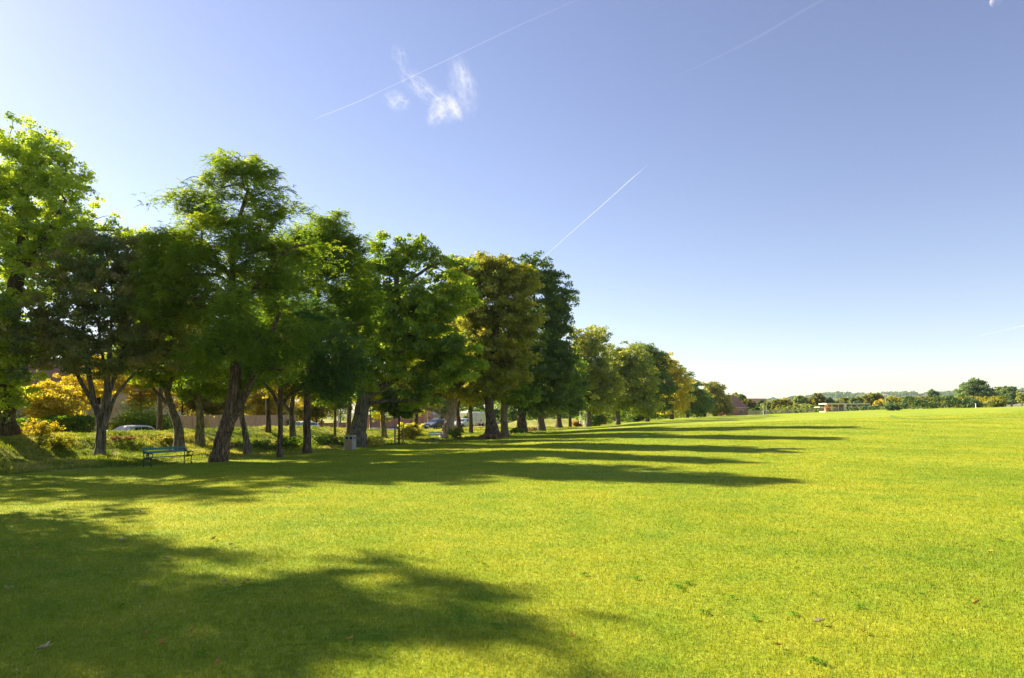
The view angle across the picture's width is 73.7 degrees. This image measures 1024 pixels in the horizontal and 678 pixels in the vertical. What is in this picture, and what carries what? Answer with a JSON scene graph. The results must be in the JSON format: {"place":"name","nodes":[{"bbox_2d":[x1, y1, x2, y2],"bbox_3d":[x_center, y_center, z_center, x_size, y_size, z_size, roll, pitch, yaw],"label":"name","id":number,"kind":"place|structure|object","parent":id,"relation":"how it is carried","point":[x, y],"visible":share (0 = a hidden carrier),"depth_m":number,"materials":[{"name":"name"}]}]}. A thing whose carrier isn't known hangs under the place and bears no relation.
{"place":"outdoors","nodes":[
{"label":"outdoors","id":0,"kind":"place"},
{"bbox_2d":[0,406,1023,677],"bbox_3d":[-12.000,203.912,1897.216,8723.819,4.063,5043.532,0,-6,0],"label":"ground","id":1,"kind":"structure","parent":0,"point":[716,420],"depth_m":9.90,"materials":[{"name":"green plant"}]},
{"bbox_2d":[0,235,36,423],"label":"maple tree","id":2,"kind":"object","parent":1,"relation":"on","point":[16,373],"visible":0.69,"depth_m":35.37,"materials":[{"name":"green plant"}]},
{"bbox_2d":[20,418,65,434],"bbox_3d":[-27.493,5.129,39.622,2.700,1.179,2.202,0,-6,0],"label":"bramble","id":3,"kind":"object","parent":1,"relation":"on","point":[43,427],"visible":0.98,"depth_m":39.47,"materials":[{"name":"yellow plant"}]},
{"bbox_2d":[16,363,78,433],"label":"house","id":4,"kind":"structure","parent":1,"relation":"on","point":[53,372],"depth_m":65.20,"materials":[{"name":"orange brick"}]},
{"bbox_2d":[20,378,90,434],"bbox_3d":[-38.195,5.977,56.542,6.458,5.555,5.452,0,-6,0],"label":"golden acer","id":5,"kind":"object","parent":1,"relation":"on","point":[56,401],"visible":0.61,"depth_m":56.00,"materials":[{"name":"yellow plant"}]},
{"bbox_2d":[16,414,95,433],"bbox_3d":[-36.034,6.994,51.997,2.031,2.602,9.974,-2,-6,16],"label":"hedge","id":6,"kind":"object","parent":1,"relation":"on","point":[67,418],"visible":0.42,"depth_m":53.88,"materials":[{"name":"green plant"}]},
{"bbox_2d":[37,434,74,448],"bbox_3d":[-25.142,5.709,37.663,1.670,0.906,1.990,0,-6,0],"label":"bramble","id":7,"kind":"object","parent":1,"relation":"on","point":[57,441],"visible":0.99,"depth_m":37.34,"materials":[{"name":"yellow plant"}]},
{"bbox_2d":[0,110,138,436],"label":"maple tree","id":8,"kind":"object","parent":1,"relation":"on","point":[33,154],"visible":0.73,"depth_m":39.22,"materials":[{"name":"green plant"}]},
{"bbox_2d":[59,408,94,432],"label":"dark conifer","id":9,"kind":"object","parent":1,"relation":"on","point":[81,426],"visible":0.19,"depth_m":58.39,"materials":[{"name":"green plant"}]},
{"bbox_2d":[52,370,115,410],"bbox_3d":[-39.654,5.952,62.126,6.305,6.810,4.658,0,-6,0],"label":"golden acer","id":10,"kind":"object","parent":1,"relation":"on","point":[68,380],"visible":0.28,"depth_m":62.24,"materials":[{"name":"yellow plant"}]},
{"bbox_2d":[0,227,203,455],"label":"rowan tree","id":11,"kind":"object","parent":1,"relation":"on","point":[71,346],"visible":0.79,"depth_m":36.41,"materials":[{"name":"green plant"}]},
{"bbox_2d":[49,359,164,432],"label":"house","id":12,"kind":"structure","parent":1,"relation":"on","point":[122,397],"depth_m":73.16,"materials":[{"name":"orange brick"}]},
{"bbox_2d":[79,354,139,397],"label":"golden tree","id":13,"kind":"object","parent":1,"relation":"on","point":[118,384],"visible":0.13,"depth_m":66.56,"materials":[{"name":"yellow plant"}]},
{"bbox_2d":[107,435,136,439],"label":"bramble","id":14,"kind":"object","parent":1,"relation":"on","point":[123,438],"visible":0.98,"depth_m":42.47,"materials":[{"name":"brown plant"}]},
{"bbox_2d":[100,374,174,411],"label":"golden tree","id":15,"kind":"object","parent":1,"relation":"on","point":[149,394],"visible":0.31,"depth_m":70.28,"materials":[{"name":"green plant"}]},
{"bbox_2d":[107,396,187,430],"bbox_3d":[-32.817,7.127,60.969,7.476,4.017,4.398,0,-6,0],"label":"laurel hedge","id":16,"kind":"object","parent":1,"relation":"on","point":[134,418],"visible":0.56,"depth_m":60.45,"materials":[{"name":"green plant"}]},
{"bbox_2d":[101,303,220,449],"bbox_3d":[-22.633,1.938,43.915,7.344,11.108,5.326,0,-6,0],"label":"young maple tree","id":17,"kind":"object","parent":1,"relation":"on","point":[167,380],"visible":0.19,"depth_m":43.53,"materials":[{"name":"green plant"}]},
{"bbox_2d":[107,224,215,430],"bbox_3d":[-27.850,-0.362,54.192,9.248,17.761,6.341,0,-6,0],"label":"background maple tree","id":18,"kind":"object","parent":1,"relation":"on","point":[160,413],"visible":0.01,"depth_m":53.66,"materials":[{"name":"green plant"}]},
{"bbox_2d":[152,434,173,443],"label":"bramble","id":19,"kind":"object","parent":1,"relation":"on","point":[168,439],"visible":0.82,"depth_m":44.83,"materials":[{"name":"yellow plant"}]},
{"bbox_2d":[142,446,192,467],"bbox_3d":[-16.006,5.476,31.789,0.681,0.861,2.300,-3,-7,24],"label":"park bench","id":20,"kind":"object","parent":1,"relation":"on","point":[147,453],"visible":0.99,"depth_m":31.78,"materials":[{"name":"paint"}]},
{"bbox_2d":[145,382,206,415],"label":"yellow green tree","id":21,"kind":"object","parent":1,"relation":"on","point":[182,407],"visible":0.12,"depth_m":77.09,"materials":[{"name":"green plant"}]},
{"bbox_2d":[158,318,227,446],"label":"young maple tree","id":22,"kind":"object","parent":1,"relation":"on","point":[198,392],"visible":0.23,"depth_m":47.41,"materials":[{"name":"green plant"}]},
{"bbox_2d":[176,381,258,415],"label":"yellow green tree","id":23,"kind":"object","parent":1,"relation":"on","point":[210,407],"visible":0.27,"depth_m":76.02,"materials":[{"name":"green plant"}]},
{"bbox_2d":[163,415,295,428],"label":"wooden fence","id":24,"kind":"object","parent":1,"relation":"on","point":[250,420],"visible":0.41,"depth_m":74.79,"materials":[{"name":"brown wood"}]},
{"bbox_2d":[123,147,352,461],"bbox_3d":[-14.431,-1.870,34.273,12.273,16.632,7.314,0,-6,0],"label":"locust tree","id":25,"kind":"object","parent":1,"relation":"on","point":[230,300],"visible":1,"depth_m":34.37,"materials":[{"name":"green plant"}]},
{"bbox_2d":[212,336,279,453],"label":"young maple tree","id":26,"kind":"object","parent":1,"relation":"on","point":[247,449],"visible":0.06,"depth_m":40.55,"materials":[{"name":"brown plant"}]},
{"bbox_2d":[237,437,284,450],"bbox_3d":[-16.711,6.948,45.337,3.171,1.160,2.525,0,-6,0],"label":"bramble","id":27,"kind":"object","parent":1,"relation":"on","point":[260,444],"visible":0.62,"depth_m":44.90,"materials":[{"name":"green plant"}]},
{"bbox_2d":[244,388,301,414],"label":"yellow green tree","id":28,"kind":"object","parent":1,"relation":"on","point":[258,401],"visible":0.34,"depth_m":84.42,"materials":[{"name":"green plant"}]},
{"bbox_2d":[239,260,325,432],"bbox_3d":[-20.283,-0.179,58.321,9.035,16.724,6.625,0,-6,0],"label":"background maple tree","id":29,"kind":"object","parent":1,"relation":"on","point":[268,421],"visible":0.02,"depth_m":57.55,"materials":[{"name":"green plant"}]},
{"bbox_2d":[190,290,386,456],"bbox_3d":[-12.244,2.008,38.211,10.737,9.621,5.568,0,-6,0],"label":"weeping locust tree","id":30,"kind":"object","parent":1,"relation":"on","point":[339,376],"visible":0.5,"depth_m":37.64,"materials":[{"name":"green plant"}]},
{"bbox_2d":[0,424,582,475],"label":"rough grass","id":31,"kind":"structure","parent":1,"relation":"on","point":[114,460],"depth_m":40.82,"materials":[{"name":"green plant"}]},
{"bbox_2d":[283,436,302,447],"bbox_3d":[-15.662,7.341,48.388,1.870,1.011,2.965,0,-6,0],"label":"bramble","id":32,"kind":"object","parent":1,"relation":"on","point":[293,441],"visible":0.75,"depth_m":48.07,"materials":[{"name":"green plant"}]},
{"bbox_2d":[260,343,328,440],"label":"young maple tree","id":33,"kind":"object","parent":1,"relation":"on","point":[290,410],"visible":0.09,"depth_m":51.47,"materials":[{"name":"green plant"}]},
{"bbox_2d":[284,390,354,422],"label":"yellow green tree","id":34,"kind":"object","parent":1,"relation":"on","point":[321,412],"visible":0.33,"depth_m":90.08,"materials":[{"name":"green plant"}]},
{"bbox_2d":[311,432,344,445],"bbox_3d":[-13.362,7.339,49.627,2.759,1.154,2.834,-2,-7,21],"label":"bramble","id":35,"kind":"object","parent":1,"relation":"on","point":[323,440],"visible":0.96,"depth_m":49.23,"materials":[{"name":"green plant"}]},
{"bbox_2d":[264,208,392,453],"bbox_3d":[-11.814,-0.430,42.281,8.842,15.339,5.209,0,-6,0],"label":"locust tree","id":36,"kind":"object","parent":1,"relation":"on","point":[355,310],"visible":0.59,"depth_m":42.09,"materials":[{"name":"green plant"}]},
{"bbox_2d":[312,365,355,436],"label":"sapling","id":37,"kind":"object","parent":1,"relation":"on","point":[327,404],"visible":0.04,"depth_m":56.50,"materials":[{"name":"green plant"}]},
{"bbox_2d":[317,419,351,427],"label":"brick wall","id":38,"kind":"structure","parent":1,"relation":"on","point":[321,423],"depth_m":93.20,"materials":[{"name":"brick"}]},
{"bbox_2d":[322,402,355,422],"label":"garden tree","id":39,"kind":"object","parent":1,"relation":"on","point":[340,416],"visible":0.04,"depth_m":112.81,"materials":[{"name":"green plant"}]},
{"bbox_2d":[344,435,356,449],"bbox_3d":[-10.380,6.646,43.842,0.576,0.927,0.576,-1,-6,11],"label":"litter bin","id":40,"kind":"object","parent":1,"relation":"on","point":[350,442],"visible":0.94,"depth_m":43.61,"materials":[{"name":"concrete"}]},
{"bbox_2d":[325,275,385,434],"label":"background maple tree","id":41,"kind":"object","parent":1,"relation":"on","point":[348,425],"depth_m":61.42,"materials":[{"name":"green plant"}]},
{"bbox_2d":[367,435,386,446],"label":"bramble","id":42,"kind":"object","parent":1,"relation":"on","point":[372,440],"visible":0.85,"depth_m":49.08,"materials":[{"name":"green plant"}]},
{"bbox_2d":[356,367,415,437],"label":"young maple tree","id":43,"kind":"object","parent":1,"relation":"on","point":[381,415],"visible":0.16,"depth_m":63.16,"materials":[{"name":"green plant"}]},
{"bbox_2d":[367,414,424,427],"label":"brick wall","id":44,"kind":"structure","parent":1,"relation":"on","point":[392,421],"depth_m":110.64,"materials":[{"name":"brick"}]},
{"bbox_2d":[394,422,403,443],"bbox_3d":[-8.690,7.268,52.525,0.610,1.750,0.596,-5,-8,40],"label":"tree guard","id":45,"kind":"object","parent":1,"relation":"on","point":[395,429],"visible":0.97,"depth_m":52.50,"materials":[{"name":"wood"}]},
{"bbox_2d":[377,384,423,443],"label":"guarded sapling","id":46,"kind":"object","parent":1,"relation":"on","point":[391,408],"visible":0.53,"depth_m":52.31,"materials":[{"name":"green plant"}]},
{"bbox_2d":[322,230,490,447],"bbox_3d":[-7.611,0.076,48.877,12.337,16.064,5.670,0,-6,0],"label":"oak tree","id":47,"kind":"object","parent":1,"relation":"on","point":[418,303],"visible":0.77,"depth_m":48.08,"materials":[{"name":"green plant"}]},
{"bbox_2d":[396,422,423,435],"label":"shrub","id":48,"kind":"object","parent":1,"relation":"on","point":[419,427],"visible":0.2,"depth_m":71.01,"materials":[{"name":"yellow plant"}]},
{"bbox_2d":[397,423,425,439],"bbox_3d":[-9.168,8.367,61.259,2.293,1.658,2.825,6,-8,-42],"label":"shrub","id":49,"kind":"object","parent":1,"relation":"on","point":[410,433],"visible":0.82,"depth_m":60.90,"materials":[{"name":"green plant"}]},
{"bbox_2d":[423,419,444,428],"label":"parked car","id":50,"kind":"object","parent":1,"relation":"on","point":[435,423],"visible":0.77,"depth_m":99.31,"materials":[{"name":"blue paint"}]},
{"bbox_2d":[434,400,463,418],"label":"garden tree","id":51,"kind":"object","parent":1,"relation":"on","point":[443,409],"visible":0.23,"depth_m":147.95,"materials":[{"name":"green plant"}]},
{"bbox_2d":[448,426,464,437],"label":"bramble","id":52,"kind":"object","parent":1,"relation":"on","point":[456,432],"visible":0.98,"depth_m":63.19,"materials":[{"name":"green plant"}]},
{"bbox_2d":[402,316,516,438],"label":"plane tree","id":53,"kind":"object","parent":1,"relation":"on","point":[453,394],"visible":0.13,"depth_m":64.20,"materials":[{"name":"green plant"}]},
{"bbox_2d":[454,418,474,426],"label":"parked car","id":54,"kind":"object","parent":1,"relation":"on","point":[464,422],"visible":0.57,"depth_m":106.48,"materials":[{"name":"white paint"}]},
{"bbox_2d":[456,386,480,431],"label":"young maple tree","id":55,"kind":"object","parent":1,"relation":"on","point":[458,423],"visible":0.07,"depth_m":81.28,"materials":[{"name":"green plant"}]},
{"bbox_2d":[440,253,506,432],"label":"background maple tree","id":56,"kind":"object","parent":1,"relation":"on","point":[470,430],"depth_m":79.33,"materials":[{"name":"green plant"}]},
{"bbox_2d":[459,399,495,417],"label":"garden tree","id":57,"kind":"object","parent":1,"relation":"on","point":[481,406],"visible":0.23,"depth_m":166.52,"materials":[{"name":"green plant"}]},
{"bbox_2d":[472,412,485,426],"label":"van","id":58,"kind":"object","parent":1,"relation":"on","point":[479,418],"visible":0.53,"depth_m":115.78,"materials":[{"name":"white paint"}]},
{"bbox_2d":[474,433,505,438],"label":"bramble","id":59,"kind":"object","parent":1,"relation":"on","point":[490,436],"visible":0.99,"depth_m":58.53,"materials":[{"name":"brown plant"}]},
{"bbox_2d":[445,250,547,438],"bbox_3d":[-1.555,0.548,61.322,9.723,17.488,7.179,0,-6,0],"label":"yellowing maple tree","id":60,"kind":"object","parent":1,"relation":"on","point":[503,279],"visible":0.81,"depth_m":60.38,"materials":[{"name":"green plant"}]},
{"bbox_2d":[494,396,517,420],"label":"garden tree","id":61,"kind":"object","parent":1,"relation":"on","point":[499,407],"visible":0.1,"depth_m":179.51,"materials":[{"name":"green plant"}]},
{"bbox_2d":[494,347,541,436],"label":"lime tree","id":62,"kind":"object","parent":1,"relation":"on","point":[522,397],"visible":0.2,"depth_m":66.21,"materials":[{"name":"green plant"}]},
{"bbox_2d":[472,408,574,421],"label":"tall hedge","id":63,"kind":"object","parent":1,"relation":"on","point":[497,412],"visible":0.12,"depth_m":175.30,"materials":[{"name":"green plant"}]},
{"bbox_2d":[526,358,569,430],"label":"dark oak tree","id":64,"kind":"object","parent":1,"relation":"on","point":[541,425],"visible":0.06,"depth_m":84.98,"materials":[{"name":"green plant"}]},
{"bbox_2d":[507,250,590,431],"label":"dark oak tree","id":65,"kind":"object","parent":1,"relation":"on","point":[555,328],"visible":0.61,"depth_m":79.16,"materials":[{"name":"green plant"}]},
{"bbox_2d":[545,376,588,428],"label":"dark oak tree","id":66,"kind":"object","parent":1,"relation":"on","point":[575,406],"visible":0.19,"depth_m":98.97,"materials":[{"name":"green plant"}]},
{"bbox_2d":[566,357,590,426],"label":"background maple tree","id":67,"kind":"object","parent":1,"relation":"on","point":[580,368],"visible":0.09,"depth_m":103.27,"materials":[{"name":"green plant"}]},
{"bbox_2d":[581,411,609,425],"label":"shrub","id":68,"kind":"object","parent":1,"relation":"on","point":[597,420],"visible":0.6,"depth_m":116.19,"materials":[{"name":"green plant"}]},
{"bbox_2d":[565,324,626,426],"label":"lime tree","id":69,"kind":"object","parent":1,"relation":"on","point":[601,377],"visible":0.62,"depth_m":110.81,"materials":[{"name":"green plant"}]},
{"bbox_2d":[599,340,668,424],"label":"lime tree","id":70,"kind":"object","parent":1,"relation":"on","point":[630,368],"visible":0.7,"depth_m":122.14,"materials":[{"name":"green plant"}]},
{"bbox_2d":[624,408,644,421],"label":"shrub","id":71,"kind":"object","parent":1,"relation":"on","point":[632,418],"visible":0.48,"depth_m":146.01,"materials":[{"name":"green plant"}]},
{"bbox_2d":[573,409,702,422],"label":"tall hedge","id":72,"kind":"object","parent":1,"relation":"on","point":[622,416],"visible":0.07,"depth_m":160.96,"materials":[{"name":"green plant"}]},
{"bbox_2d":[630,341,682,421],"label":"dark lime tree","id":73,"kind":"object","parent":1,"relation":"on","point":[667,386],"visible":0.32,"depth_m":138.05,"materials":[{"name":"green plant"}]},
{"bbox_2d":[659,352,696,418],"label":"horse chestnut tree","id":74,"kind":"object","parent":1,"relation":"on","point":[681,379],"visible":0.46,"depth_m":156.52,"materials":[{"name":"green plant"}]},
{"bbox_2d":[675,366,712,417],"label":"dark lime tree","id":75,"kind":"object","parent":1,"relation":"on","point":[701,403],"visible":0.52,"depth_m":173.69,"materials":[{"name":"green plant"}]},
{"bbox_2d":[696,388,716,416],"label":"dark lime tree","id":76,"kind":"object","parent":1,"relation":"on","point":[711,401],"visible":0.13,"depth_m":194.12,"materials":[{"name":"green plant"}]},
{"bbox_2d":[700,380,736,415],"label":"oak tree","id":77,"kind":"object","parent":1,"relation":"on","point":[714,390],"visible":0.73,"depth_m":211.79,"materials":[{"name":"green plant"}]},
{"bbox_2d":[718,395,748,415],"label":"house","id":78,"kind":"structure","parent":1,"relation":"on","point":[740,406],"depth_m":231.72,"materials":[{"name":"orange brick"}]},
{"bbox_2d":[742,398,756,409],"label":"distant tree","id":79,"kind":"object","parent":1,"relation":"on","point":[750,404],"visible":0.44,"depth_m":237.54,"materials":[{"name":"green plant"}]},
{"bbox_2d":[769,399,787,409],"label":"distant tree","id":80,"kind":"object","parent":1,"relation":"on","point":[776,402],"visible":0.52,"depth_m":242.22,"materials":[{"name":"green plant"}]},
{"bbox_2d":[747,408,824,414],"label":"panel fence","id":81,"kind":"object","parent":1,"relation":"on","point":[753,412],"visible":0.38,"depth_m":221.04,"materials":[{"name":"concrete"}]},
{"bbox_2d":[759,403,824,413],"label":"scrub hedge","id":82,"kind":"object","parent":1,"relation":"on","point":[792,410],"visible":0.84,"depth_m":209.68,"materials":[{"name":"green plant"}]},
{"bbox_2d":[792,395,806,403],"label":"distant tree","id":83,"kind":"object","parent":1,"relation":"on","point":[799,399],"visible":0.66,"depth_m":253.42,"materials":[{"name":"green plant"}]},
{"bbox_2d":[811,393,825,406],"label":"distant tree","id":84,"kind":"object","parent":1,"relation":"on","point":[820,398],"visible":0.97,"depth_m":248.12,"materials":[{"name":"green plant"}]},
{"bbox_2d":[814,403,881,411],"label":"pavilion","id":85,"kind":"structure","parent":1,"relation":"on","point":[830,407],"depth_m":190.80,"materials":[{"name":"white brick"}]},
{"bbox_2d":[848,396,867,410],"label":"distant tree","id":86,"kind":"object","parent":1,"relation":"on","point":[857,399],"visible":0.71,"depth_m":287.73,"materials":[{"name":"green plant"}]},
{"bbox_2d":[845,405,885,410],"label":"dark hedge","id":87,"kind":"object","parent":1,"relation":"on","point":[873,407],"visible":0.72,"depth_m":178.40,"materials":[{"name":"green plant"}]},
{"bbox_2d":[862,392,884,404],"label":"distant tree","id":88,"kind":"object","parent":1,"relation":"on","point":[872,398],"visible":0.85,"depth_m":282.94,"materials":[{"name":"green plant"}]},
{"bbox_2d":[881,402,902,410],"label":"bush","id":89,"kind":"object","parent":1,"relation":"on","point":[888,406],"visible":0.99,"depth_m":136.95,"materials":[{"name":"green plant"}]},
{"bbox_2d":[882,395,901,404],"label":"distant tree","id":90,"kind":"object","parent":1,"relation":"on","point":[887,399],"visible":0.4,"depth_m":238.45,"materials":[{"name":"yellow plant"}]},
{"bbox_2d":[926,389,940,397],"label":"distant tree","id":91,"kind":"object","parent":1,"relation":"on","point":[932,393],"visible":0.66,"depth_m":268.14,"materials":[{"name":"green plant"}]},
{"bbox_2d":[889,395,979,408],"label":"yellow hedge","id":92,"kind":"object","parent":1,"relation":"on","point":[928,399],"visible":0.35,"depth_m":175.25,"materials":[{"name":"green plant"}]},
{"bbox_2d":[903,395,976,408],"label":"dark hedge","id":93,"kind":"object","parent":1,"relation":"on","point":[946,399],"visible":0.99,"depth_m":143.78,"materials":[{"name":"green plant"}]},
{"bbox_2d":[953,377,997,397],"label":"oak tree","id":94,"kind":"object","parent":1,"relation":"on","point":[973,386],"visible":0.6,"depth_m":202.51,"materials":[{"name":"green plant"}]},
{"bbox_2d":[963,398,988,407],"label":"bush","id":95,"kind":"object","parent":1,"relation":"on","point":[979,404],"visible":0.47,"depth_m":140.21,"materials":[{"name":"green plant"}]},
{"bbox_2d":[974,396,1006,407],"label":"yellow hedge","id":96,"kind":"object","parent":1,"relation":"on","point":[983,399],"visible":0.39,"depth_m":157.21,"materials":[{"name":"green plant"}]},
{"bbox_2d":[985,395,1008,406],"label":"bush","id":97,"kind":"object","parent":1,"relation":"on","point":[998,401],"visible":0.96,"depth_m":144.67,"materials":[{"name":"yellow plant"}]},
{"bbox_2d":[1005,386,1018,406],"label":"distant tree","id":98,"kind":"object","parent":1,"relation":"on","point":[1011,391],"visible":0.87,"depth_m":234.81,"materials":[{"name":"green plant"}]},
{"bbox_2d":[1015,390,1023,405],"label":"distant tree","id":99,"kind":"object","parent":1,"relation":"on","point":[1019,397],"visible":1,"depth_m":228.78,"materials":[{"name":"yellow plant"}]},
{"bbox_2d":[0,0,1023,411],"label":"sky","id":100,"kind":"structure","parent":0,"point":[779,198],"materials":[{"name":"blue"}]},
{"bbox_2d":[769,392,1023,408],"bbox_3d":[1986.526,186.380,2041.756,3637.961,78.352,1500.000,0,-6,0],"label":"hills","id":101,"kind":"structure","parent":0,"point":[1007,405],"depth_m":1937.16,"materials":[{"name":"green plant"}]},
{"bbox_2d":[707,387,1023,413],"bbox_3d":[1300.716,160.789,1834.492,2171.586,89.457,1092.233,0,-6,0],"label":"distant woods","id":102,"kind":"object","parent":101,"relation":"on","point":[836,394],"visible":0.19,"depth_m":2018.56,"materials":[{"name":"green plant"}]},
{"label":"road","id":103,"kind":"structure","parent":0,"visible":0},
{"bbox_2d":[113,425,156,430],"bbox_3d":[-28.914,7.221,51.452,2.140,1.465,4.307,-2,-6,16],"label":"parked car","id":104,"kind":"object","parent":103,"relation":"on","point":[134,427],"visible":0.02,"depth_m":51.36,"materials":[{"name":"silver metal"}]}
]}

